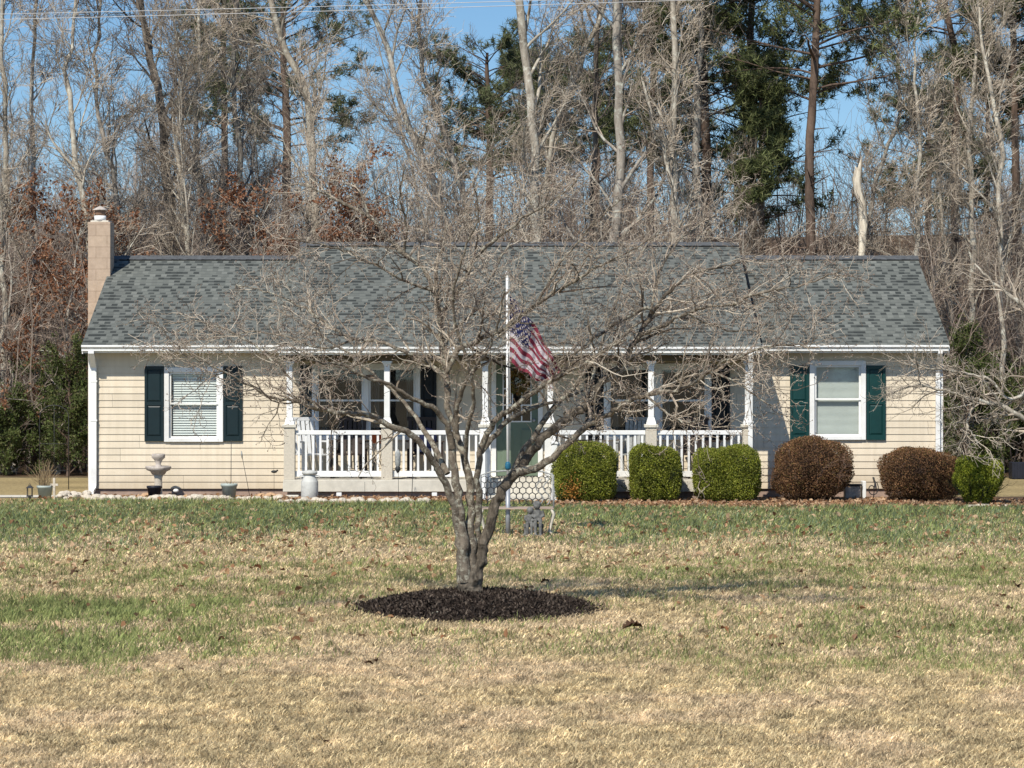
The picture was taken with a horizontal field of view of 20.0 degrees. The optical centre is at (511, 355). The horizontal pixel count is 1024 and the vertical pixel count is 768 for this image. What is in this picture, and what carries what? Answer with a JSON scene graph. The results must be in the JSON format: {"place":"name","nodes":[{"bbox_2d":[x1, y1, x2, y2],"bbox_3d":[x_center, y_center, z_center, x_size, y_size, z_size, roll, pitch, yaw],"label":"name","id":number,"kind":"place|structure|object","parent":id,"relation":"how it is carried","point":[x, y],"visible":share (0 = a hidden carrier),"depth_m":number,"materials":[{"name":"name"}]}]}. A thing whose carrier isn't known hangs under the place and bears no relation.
{"place":"outdoors","nodes":[
{"label":"outdoors","id":0,"kind":"place"},
{"bbox_2d":[15,0,549,13],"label":"overhead wire","id":1,"kind":"object","parent":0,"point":[281,7],"visible":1,"depth_m":30.50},
{"bbox_2d":[0,0,685,19],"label":"overhead wire","id":2,"kind":"object","parent":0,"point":[345,10],"visible":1,"depth_m":30.00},
{"bbox_2d":[0,494,1023,767],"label":"lawn grass","id":3,"kind":"structure","parent":0,"point":[126,670],"depth_m":24.87,"materials":[{"name":"beige plant"}]},
{"bbox_2d":[0,495,1023,643],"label":"fallen leaves","id":4,"kind":"object","parent":3,"relation":"on","point":[505,633],"depth_m":38.70,"materials":[{"name":"brown plant"}]},
{"bbox_2d":[0,233,1023,767],"bbox_3d":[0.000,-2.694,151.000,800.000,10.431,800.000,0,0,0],"label":"ground","id":5,"kind":"structure","parent":0,"point":[18,483],"depth_m":26.25,"materials":[{"name":"beige plant"}]},
{"bbox_2d":[0,99,37,352],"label":"bare tree","id":6,"kind":"object","parent":5,"relation":"on","point":[15,148],"visible":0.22,"depth_m":73.17,"materials":[{"name":"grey plant"}]},
{"bbox_2d":[0,378,55,475],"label":"evergreen shrub","id":7,"kind":"object","parent":5,"relation":"on","point":[8,418],"visible":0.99,"depth_m":60.26,"materials":[{"name":"green plant"}]},
{"bbox_2d":[0,0,63,465],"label":"bare tree","id":8,"kind":"object","parent":5,"relation":"on","point":[5,206],"visible":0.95,"depth_m":61.95,"materials":[{"name":"grey plant"}]},
{"bbox_2d":[5,145,60,467],"bbox_3d":[-10.771,-1.042,64.655,1.511,7.296,1.404,0,0,28],"label":"bare tree","id":9,"kind":"object","parent":5,"relation":"on","point":[27,244],"visible":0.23,"depth_m":64.51,"materials":[{"name":"grey plant"}]},
{"bbox_2d":[2,64,70,270],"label":"bare tree","id":10,"kind":"object","parent":5,"relation":"on","point":[46,97],"visible":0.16,"depth_m":82.54,"materials":[{"name":"grey plant"}]},
{"bbox_2d":[0,162,75,471],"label":"beech tree","id":11,"kind":"object","parent":5,"relation":"on","point":[27,190],"visible":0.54,"depth_m":61.89,"materials":[{"name":"brown plant"}]},
{"bbox_2d":[0,351,83,474],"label":"evergreen shrub","id":12,"kind":"object","parent":5,"relation":"on","point":[35,456],"visible":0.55,"depth_m":60.79,"materials":[{"name":"green plant"}]},
{"bbox_2d":[24,459,59,498],"bbox_3d":[-8.146,2.137,50.220,0.639,0.726,0.761,0,0,0],"label":"plant pot","id":13,"kind":"object","parent":5,"relation":"on","point":[44,488],"visible":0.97,"depth_m":50.10,"materials":[{"name":"ceramic"}]},
{"bbox_2d":[29,327,87,475],"bbox_3d":[-9.229,0.949,59.917,1.827,3.310,1.585,0,0,0],"label":"evergreen shrub","id":14,"kind":"object","parent":5,"relation":"on","point":[73,384],"visible":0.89,"depth_m":59.86,"materials":[{"name":"green plant"}]},
{"bbox_2d":[0,0,117,467],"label":"bare tree","id":15,"kind":"object","parent":5,"relation":"on","point":[32,136],"visible":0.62,"depth_m":62.88,"materials":[{"name":"grey plant"}]},
{"bbox_2d":[0,173,118,473],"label":"beech tree","id":16,"kind":"object","parent":5,"relation":"on","point":[75,271],"visible":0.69,"depth_m":60.91,"materials":[{"name":"brown plant"}]},
{"bbox_2d":[2,0,172,471],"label":"bare tree","id":17,"kind":"object","parent":5,"relation":"on","point":[78,174],"visible":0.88,"depth_m":61.88,"materials":[{"name":"grey plant"}]},
{"bbox_2d":[31,0,174,261],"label":"bare tree","id":18,"kind":"object","parent":5,"relation":"on","point":[109,159],"visible":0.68,"depth_m":63.77,"materials":[{"name":"grey plant"}]},
{"bbox_2d":[64,197,155,301],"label":"beech tree","id":19,"kind":"object","parent":5,"relation":"on","point":[134,221],"visible":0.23,"depth_m":62.30,"materials":[{"name":"brown plant"}]},
{"bbox_2d":[70,69,169,265],"bbox_3d":[-8.840,-1.914,64.625,2.187,9.119,2.114,0,0,-44],"label":"bare tree","id":20,"kind":"object","parent":5,"relation":"on","point":[129,163],"visible":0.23,"depth_m":64.57,"materials":[{"name":"grey plant"}]},
{"bbox_2d":[120,106,161,253],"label":"bare tree","id":21,"kind":"object","parent":5,"relation":"on","point":[141,172],"visible":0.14,"depth_m":69.22,"materials":[{"name":"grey plant"}]},
{"bbox_2d":[93,0,237,255],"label":"bare tree","id":22,"kind":"object","parent":5,"relation":"on","point":[163,128],"visible":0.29,"depth_m":65.95,"materials":[{"name":"grey plant"}]},
{"bbox_2d":[138,0,220,255],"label":"bare tree","id":23,"kind":"object","parent":5,"relation":"on","point":[181,140],"visible":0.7,"depth_m":62.56,"materials":[{"name":"grey plant"}]},
{"bbox_2d":[125,0,242,255],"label":"bare tree","id":24,"kind":"object","parent":5,"relation":"on","point":[180,195],"visible":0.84,"depth_m":63.04,"materials":[{"name":"grey plant"}]},
{"bbox_2d":[103,0,268,255],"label":"bare tree","id":25,"kind":"object","parent":5,"relation":"on","point":[146,48],"visible":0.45,"depth_m":65.08,"materials":[{"name":"grey plant"}]},
{"bbox_2d":[141,0,255,255],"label":"bare tree","id":26,"kind":"object","parent":5,"relation":"on","point":[195,113],"visible":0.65,"depth_m":63.90,"materials":[{"name":"grey plant"}]},
{"bbox_2d":[118,0,308,239],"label":"pine tree","id":27,"kind":"object","parent":5,"relation":"on","point":[272,75],"visible":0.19,"depth_m":89.76,"materials":[{"name":"green plant"}]},
{"bbox_2d":[180,0,307,255],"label":"bare tree","id":28,"kind":"object","parent":5,"relation":"on","point":[239,138],"visible":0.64,"depth_m":66.05,"materials":[{"name":"grey plant"}]},
{"bbox_2d":[216,35,289,255],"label":"bare tree","id":29,"kind":"object","parent":5,"relation":"on","point":[253,141],"visible":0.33,"depth_m":67.77,"materials":[{"name":"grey plant"}]},
{"bbox_2d":[212,4,297,255],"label":"bare tree","id":30,"kind":"object","parent":5,"relation":"on","point":[261,46],"visible":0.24,"depth_m":69.59,"materials":[{"name":"grey plant"}]},
{"bbox_2d":[196,159,322,255],"bbox_3d":[-5.301,-0.768,61.975,2.941,6.939,2.495,0,0,0],"label":"beech tree","id":31,"kind":"object","parent":5,"relation":"on","point":[230,198],"visible":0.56,"depth_m":62.13,"materials":[{"name":"brown plant"}]},
{"bbox_2d":[155,0,391,255],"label":"pine tree","id":32,"kind":"object","parent":5,"relation":"on","point":[316,26],"visible":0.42,"depth_m":80.25,"materials":[{"name":"green plant"}]},
{"bbox_2d":[181,0,371,255],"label":"bare tree","id":33,"kind":"object","parent":5,"relation":"on","point":[292,62],"visible":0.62,"depth_m":63.97,"materials":[{"name":"grey plant"}]},
{"bbox_2d":[282,18,349,250],"bbox_3d":[-4.467,-2.437,63.044,1.924,10.117,2.143,0,0,40],"label":"bare tree","id":34,"kind":"object","parent":5,"relation":"on","point":[309,140],"visible":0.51,"depth_m":63.01,"materials":[{"name":"grey plant"}]},
{"bbox_2d":[313,134,404,241],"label":"beech tree","id":35,"kind":"object","parent":5,"relation":"on","point":[341,211],"visible":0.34,"depth_m":61.84,"materials":[{"name":"brown plant"}]},
{"bbox_2d":[340,93,405,241],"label":"bare tree","id":36,"kind":"object","parent":5,"relation":"on","point":[376,169],"visible":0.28,"depth_m":66.50,"materials":[{"name":"grey plant"}]},
{"bbox_2d":[330,0,457,241],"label":"bare tree","id":37,"kind":"object","parent":5,"relation":"on","point":[411,114],"visible":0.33,"depth_m":68.07,"materials":[{"name":"grey plant"}]},
{"bbox_2d":[292,0,498,241],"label":"bare tree","id":38,"kind":"object","parent":5,"relation":"on","point":[412,134],"visible":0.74,"depth_m":62.90,"materials":[{"name":"grey plant"}]},
{"bbox_2d":[397,128,451,241],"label":"bare tree","id":39,"kind":"object","parent":5,"relation":"on","point":[428,202],"visible":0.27,"depth_m":62.76,"materials":[{"name":"grey plant"}]},
{"bbox_2d":[376,0,528,241],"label":"bare tree","id":40,"kind":"object","parent":5,"relation":"on","point":[452,160],"visible":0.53,"depth_m":63.73,"materials":[{"name":"grey plant"}]},
{"bbox_2d":[348,585,608,622],"bbox_3d":[-0.341,2.411,28.494,2.610,0.279,3.111,0,0,0],"label":"mulch bed","id":41,"kind":"object","parent":5,"relation":"on","point":[449,604],"visible":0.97,"depth_m":27.85,"materials":[{"name":"brown wood"}]},
{"bbox_2d":[116,88,877,592],"bbox_3d":[-0.196,-0.091,28.434,7.475,5.298,4.904,0,0,0],"label":"dogwood tree","id":42,"kind":"object","parent":41,"relation":"on","point":[472,554],"visible":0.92,"depth_m":28.33,"materials":[{"name":"grey plant"}]},
{"bbox_2d":[410,17,592,241],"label":"pine tree","id":43,"kind":"object","parent":5,"relation":"on","point":[485,93],"visible":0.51,"depth_m":85.63,"materials":[{"name":"green plant"}]},
{"bbox_2d":[505,273,510,533],"bbox_3d":[-0.057,0.691,40.400,0.083,3.718,0.083,0,0,0],"label":"flagpole","id":44,"kind":"object","parent":5,"relation":"on","point":[507,465],"visible":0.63,"depth_m":40.38,"materials":[{"name":"white metal"}]},
{"bbox_2d":[509,296,560,387],"bbox_3d":[0.326,-0.181,40.409,0.725,1.279,0.227,0,0,0],"label":"flag","id":45,"kind":"object","parent":44,"relation":"hanging from","point":[524,355],"visible":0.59,"depth_m":40.40,"materials":[{"name":"multicoloured fabric"}]},
{"bbox_2d":[0,79,1023,473],"bbox_3d":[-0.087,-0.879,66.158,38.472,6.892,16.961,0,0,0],"label":"undergrowth","id":46,"kind":"object","parent":5,"relation":"on","point":[982,315],"visible":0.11,"depth_m":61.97,"materials":[{"name":"brown plant"}]},
{"bbox_2d":[0,82,1023,324],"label":"woods","id":47,"kind":"object","parent":5,"relation":"on","point":[158,134],"depth_m":95.36,"materials":[{"name":"brown plant"}]},
{"bbox_2d":[81,206,949,500],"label":"ranch house","id":48,"kind":"structure","parent":5,"relation":"on","point":[133,426],"depth_m":50.99,"materials":[{"name":"beige plastic"}]},
{"bbox_2d":[164,367,222,441],"bbox_3d":[-5.595,0.869,51.011,1.036,1.310,0.144,0,0,0],"label":"window","id":49,"kind":"structure","parent":48,"relation":"in","point":[209,414],"depth_m":51.06,"materials":[{"name":"white paint"}]},
{"bbox_2d":[293,417,325,478],"bbox_3d":[-3.500,1.610,50.518,0.600,1.050,0.670,0,0,-25],"label":"porch chair","id":50,"kind":"object","parent":48,"relation":"on","point":[302,441],"visible":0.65,"depth_m":50.73,"materials":[{"name":"white plastic"}]},
{"bbox_2d":[330,417,368,477],"bbox_3d":[-2.847,1.611,50.500,0.600,1.053,0.910,0,0,8],"label":"porch chair","id":51,"kind":"object","parent":48,"relation":"on","point":[345,419],"visible":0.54,"depth_m":50.78,"materials":[{"name":"wood"}]},
{"bbox_2d":[312,363,419,439],"bbox_3d":[-2.565,0.815,51.059,1.905,1.345,0.241,0,0,0],"label":"window","id":52,"kind":"structure","parent":48,"relation":"in","point":[369,390],"depth_m":50.98,"materials":[{"name":"white paint"}]},
{"bbox_2d":[406,417,443,477],"bbox_3d":[-1.515,1.611,50.500,0.600,1.053,0.910,0,0,-10],"label":"porch chair","id":53,"kind":"object","parent":48,"relation":"on","point":[423,419],"visible":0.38,"depth_m":50.81,"materials":[{"name":"wood"}]},
{"bbox_2d":[491,361,542,476],"bbox_3d":[0.089,1.110,50.981,0.905,2.060,0.137,0,0,0],"label":"door","id":54,"kind":"structure","parent":48,"relation":"in","point":[520,433],"depth_m":50.99,"materials":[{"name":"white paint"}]},
{"bbox_2d":[504,368,530,395],"bbox_3d":[0.100,0.468,50.954,0.498,0.543,0.233,0,0,0],"label":"door wreath","id":55,"kind":"object","parent":48,"relation":"attached to","point":[512,376],"depth_m":50.93,"materials":[{"name":"green plant"}]},
{"bbox_2d":[616,417,647,477],"bbox_3d":[2.122,1.610,50.522,0.540,1.050,0.670,0,0,15],"label":"porch chair","id":56,"kind":"object","parent":48,"relation":"on","point":[634,427],"visible":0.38,"depth_m":50.76,"materials":[{"name":"metal"}]},
{"bbox_2d":[604,363,711,439],"bbox_3d":[2.560,0.815,51.059,1.893,1.345,0.241,0,0,0],"label":"window","id":57,"kind":"structure","parent":48,"relation":"in","point":[659,368],"depth_m":50.98,"materials":[{"name":"white paint"}]},
{"bbox_2d":[679,417,720,478],"bbox_3d":[3.283,1.611,50.500,0.600,1.053,0.910,0,0,-12],"label":"porch chair","id":58,"kind":"object","parent":48,"relation":"on","point":[698,441],"visible":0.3,"depth_m":50.80,"materials":[{"name":"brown wood"}]},
{"bbox_2d":[809,361,865,439],"bbox_3d":[5.726,0.792,51.012,0.988,1.393,0.146,0,0,0],"label":"window","id":59,"kind":"structure","parent":48,"relation":"in","point":[837,408],"depth_m":51.08,"materials":[{"name":"white paint"}]},
{"bbox_2d":[480,470,554,533],"bbox_3d":[0.071,2.055,40.516,1.065,0.902,0.494,0,0,0],"label":"garden bench","id":60,"kind":"object","parent":5,"relation":"on","point":[551,508],"visible":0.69,"depth_m":40.71,"materials":[{"name":"metal"}]},
{"bbox_2d":[454,31,612,182],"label":"pine tree","id":61,"kind":"object","parent":5,"relation":"on","point":[503,109],"visible":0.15,"depth_m":87.77,"materials":[{"name":"green plant"}]},
{"bbox_2d":[523,501,544,536],"bbox_3d":[0.300,2.261,40.105,0.306,0.498,0.250,0,0,0],"label":"garden statue","id":62,"kind":"object","parent":5,"relation":"on","point":[532,517],"visible":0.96,"depth_m":40.10,"materials":[{"name":"grey stone"}]},
{"bbox_2d":[456,0,615,241],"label":"bare tree","id":63,"kind":"object","parent":5,"relation":"on","point":[532,99],"visible":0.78,"depth_m":62.05,"materials":[{"name":"grey plant"}]},
{"bbox_2d":[508,81,564,239],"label":"bare tree","id":64,"kind":"object","parent":5,"relation":"on","point":[525,102],"visible":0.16,"depth_m":67.86,"materials":[{"name":"grey plant"}]},
{"bbox_2d":[467,0,627,241],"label":"bare tree","id":65,"kind":"object","parent":5,"relation":"on","point":[588,40],"visible":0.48,"depth_m":63.96,"materials":[{"name":"grey plant"}]},
{"bbox_2d":[507,23,670,237],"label":"pine tree","id":66,"kind":"object","parent":5,"relation":"on","point":[600,57],"visible":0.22,"depth_m":83.96,"materials":[{"name":"green plant"}]},
{"bbox_2d":[517,0,666,241],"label":"bare tree","id":67,"kind":"object","parent":5,"relation":"on","point":[596,78],"visible":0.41,"depth_m":65.94,"materials":[{"name":"grey plant"}]},
{"bbox_2d":[185,497,1022,508],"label":"flower bed","id":68,"kind":"object","parent":5,"relation":"on","point":[867,497],"visible":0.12,"depth_m":50.53,"materials":[{"name":"soil"}]},
{"bbox_2d":[145,454,170,494],"bbox_3d":[-6.150,2.106,50.380,0.454,0.788,0.445,0,0,0],"label":"birdbath","id":69,"kind":"object","parent":68,"relation":"on","point":[158,470],"visible":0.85,"depth_m":50.30,"materials":[{"name":"stone"}]},
{"bbox_2d":[300,470,319,497],"bbox_3d":[-3.437,2.224,49.250,0.290,0.552,0.290,0,0,45],"label":"milk can","id":70,"kind":"object","parent":68,"relation":"on","point":[309,485],"visible":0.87,"depth_m":49.14,"materials":[{"name":"white metal"}]},
{"bbox_2d":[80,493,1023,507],"bbox_3d":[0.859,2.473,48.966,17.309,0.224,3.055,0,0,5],"label":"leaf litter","id":71,"kind":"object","parent":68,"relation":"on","point":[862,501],"visible":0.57,"depth_m":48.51,"materials":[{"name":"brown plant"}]},
{"bbox_2d":[539,439,618,501],"bbox_3d":[1.146,1.968,49.147,1.384,1.104,1.400,0,0,0],"label":"clipped shrub","id":72,"kind":"object","parent":68,"relation":"on","point":[590,473],"visible":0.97,"depth_m":48.67,"materials":[{"name":"green plant"}]},
{"bbox_2d":[608,442,690,500],"bbox_3d":[2.293,1.986,49.055,1.454,1.054,1.217,0,0,0],"label":"clipped shrub","id":73,"kind":"object","parent":68,"relation":"on","point":[654,475],"visible":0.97,"depth_m":48.80,"materials":[{"name":"green plant"}]},
{"bbox_2d":[690,442,763,500],"bbox_3d":[3.626,1.989,49.081,1.271,1.051,1.166,0,0,0],"label":"clipped shrub","id":74,"kind":"object","parent":68,"relation":"on","point":[731,472],"visible":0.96,"depth_m":48.68,"materials":[{"name":"green plant"}]},
{"bbox_2d":[762,433,854,499],"bbox_3d":[5.016,1.916,49.306,1.665,1.197,1.778,0,0,0],"label":"clipped shrub","id":75,"kind":"object","parent":68,"relation":"on","point":[814,467],"visible":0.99,"depth_m":48.91,"materials":[{"name":"brown plant"}]},
{"bbox_2d":[876,446,958,500],"bbox_3d":[6.947,2.037,49.250,1.561,1.049,1.566,0,0,0],"label":"clipped shrub","id":76,"kind":"object","parent":68,"relation":"on","point":[920,473],"visible":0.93,"depth_m":48.85,"materials":[{"name":"brown plant"}]},
{"bbox_2d":[850,242,1023,477],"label":"side tree","id":77,"kind":"object","parent":68,"relation":"on","point":[990,402],"visible":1,"depth_m":47.15,"materials":[{"name":"grey plant"}]},
{"bbox_2d":[944,452,1017,503],"bbox_3d":[7.797,2.057,48.062,1.202,0.909,1.278,0,0,14],"label":"clipped shrub","id":78,"kind":"object","parent":68,"relation":"on","point":[972,481],"visible":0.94,"depth_m":47.85,"materials":[{"name":"green plant"}]},
{"bbox_2d":[523,0,709,241],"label":"bare tree","id":79,"kind":"object","parent":5,"relation":"on","point":[620,179],"visible":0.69,"depth_m":62.52,"materials":[{"name":"grey plant"}]},
{"bbox_2d":[557,0,736,232],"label":"pine tree","id":80,"kind":"object","parent":5,"relation":"on","point":[605,134],"visible":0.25,"depth_m":77.89,"materials":[{"name":"green plant"}]},
{"bbox_2d":[627,37,707,241],"bbox_3d":[3.324,-2.074,61.718,1.787,9.568,2.032,0,0,0],"label":"bare tree","id":81,"kind":"object","parent":5,"relation":"on","point":[666,154],"visible":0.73,"depth_m":61.56,"materials":[{"name":"grey plant"}]},
{"bbox_2d":[610,0,729,241],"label":"bare tree","id":82,"kind":"object","parent":5,"relation":"on","point":[674,9],"visible":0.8,"depth_m":61.99,"materials":[{"name":"grey plant"}]},
{"bbox_2d":[642,0,742,241],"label":"bare tree","id":83,"kind":"object","parent":5,"relation":"on","point":[698,104],"visible":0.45,"depth_m":63.96,"materials":[{"name":"grey plant"}]},
{"bbox_2d":[588,0,797,241],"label":"pine tree","id":84,"kind":"object","parent":5,"relation":"on","point":[726,77],"visible":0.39,"depth_m":65.92,"materials":[{"name":"green plant"}]},
{"bbox_2d":[720,128,776,255],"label":"bare tree","id":85,"kind":"object","parent":5,"relation":"on","point":[749,213],"visible":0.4,"depth_m":63.50,"materials":[{"name":"grey plant"}]},
{"bbox_2d":[643,0,859,253],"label":"pine tree","id":86,"kind":"object","parent":5,"relation":"on","point":[777,41],"visible":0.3,"depth_m":67.71,"materials":[{"name":"green plant"}]},
{"bbox_2d":[711,41,804,255],"bbox_3d":[5.547,-2.145,63.964,2.208,9.696,2.905,0,0,-13],"label":"pine tree","id":87,"kind":"object","parent":5,"relation":"on","point":[769,111],"visible":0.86,"depth_m":63.74,"materials":[{"name":"green plant"}]},
{"bbox_2d":[682,0,960,255],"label":"pine tree","id":88,"kind":"object","parent":5,"relation":"on","point":[829,82],"visible":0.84,"depth_m":62.94,"materials":[{"name":"green plant"}]},
{"bbox_2d":[825,200,858,255],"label":"bare tree","id":89,"kind":"object","parent":5,"relation":"on","point":[845,215],"visible":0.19,"depth_m":63.30,"materials":[{"name":"grey plant"}]},
{"bbox_2d":[852,156,867,255],"bbox_3d":[7.401,-0.773,61.987,0.428,6.956,0.250,0,0,0],"label":"dead snag","id":90,"kind":"object","parent":5,"relation":"on","point":[856,183],"visible":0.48,"depth_m":61.94,"materials":[{"name":"brown wood"}]},
{"bbox_2d":[802,0,942,255],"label":"bare tree","id":91,"kind":"object","parent":5,"relation":"on","point":[871,211],"visible":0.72,"depth_m":62.92,"materials":[{"name":"grey plant"}]},
{"bbox_2d":[840,0,981,295],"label":"bare tree","id":92,"kind":"object","parent":5,"relation":"on","point":[918,216],"visible":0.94,"depth_m":61.90,"materials":[{"name":"grey plant"}]},
{"bbox_2d":[852,75,993,278],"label":"pine tree","id":93,"kind":"object","parent":5,"relation":"on","point":[888,120],"visible":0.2,"depth_m":79.95,"materials":[{"name":"green plant"}]},
{"bbox_2d":[900,0,992,335],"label":"bare tree","id":94,"kind":"object","parent":5,"relation":"on","point":[941,121],"visible":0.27,"depth_m":68.95,"materials":[{"name":"grey plant"}]},
{"bbox_2d":[879,0,1023,450],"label":"pine tree","id":95,"kind":"object","parent":5,"relation":"on","point":[949,25],"visible":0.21,"depth_m":65.94,"materials":[{"name":"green plant"}]},
{"bbox_2d":[920,133,995,455],"bbox_3d":[9.655,-1.164,64.183,1.679,7.568,1.738,0,0,-37],"label":"bare tree","id":96,"kind":"object","parent":5,"relation":"on","point":[950,285],"visible":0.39,"depth_m":64.14,"materials":[{"name":"grey plant"}]},
{"bbox_2d":[899,0,1023,453],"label":"bare tree","id":97,"kind":"object","parent":5,"relation":"on","point":[968,163],"visible":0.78,"depth_m":61.97,"materials":[{"name":"grey plant"}]},
{"bbox_2d":[915,34,1023,430],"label":"pine tree","id":98,"kind":"object","parent":5,"relation":"on","point":[976,171],"visible":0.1,"depth_m":75.93,"materials":[{"name":"green plant"}]},
{"bbox_2d":[918,0,1023,461],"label":"pine tree","id":99,"kind":"object","parent":5,"relation":"on","point":[1016,108],"visible":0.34,"depth_m":65.93,"materials":[{"name":"green plant"}]},
{"bbox_2d":[924,0,1023,472],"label":"bare tree","id":100,"kind":"object","parent":5,"relation":"on","point":[998,131],"visible":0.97,"depth_m":61.36,"materials":[{"name":"grey plant"}]},
{"bbox_2d":[943,312,1010,460],"bbox_3d":[9.360,0.838,60.561,2.102,3.526,1.677,0,0,0],"label":"evergreen shrub","id":101,"kind":"object","parent":5,"relation":"on","point":[962,344],"visible":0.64,"depth_m":60.42,"materials":[{"name":"green plant"}]},
{"bbox_2d":[955,348,1023,469],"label":"evergreen shrub","id":102,"kind":"object","parent":5,"relation":"on","point":[1006,455],"visible":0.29,"depth_m":61.67,"materials":[{"name":"green plant"}]},
{"bbox_2d":[987,369,1023,461],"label":"evergreen shrub","id":103,"kind":"object","parent":5,"relation":"on","point":[1012,380],"visible":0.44,"depth_m":60.91,"materials":[{"name":"green plant"}]},
{"bbox_2d":[1002,114,1023,370],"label":"bare tree","id":104,"kind":"object","parent":5,"relation":"on","point":[1022,201],"visible":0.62,"depth_m":62.86,"materials":[{"name":"grey plant"}]},
{"bbox_2d":[0,0,1023,239],"label":"sky","id":105,"kind":"structure","parent":0,"point":[486,20],"materials":[{"name":"blue"}]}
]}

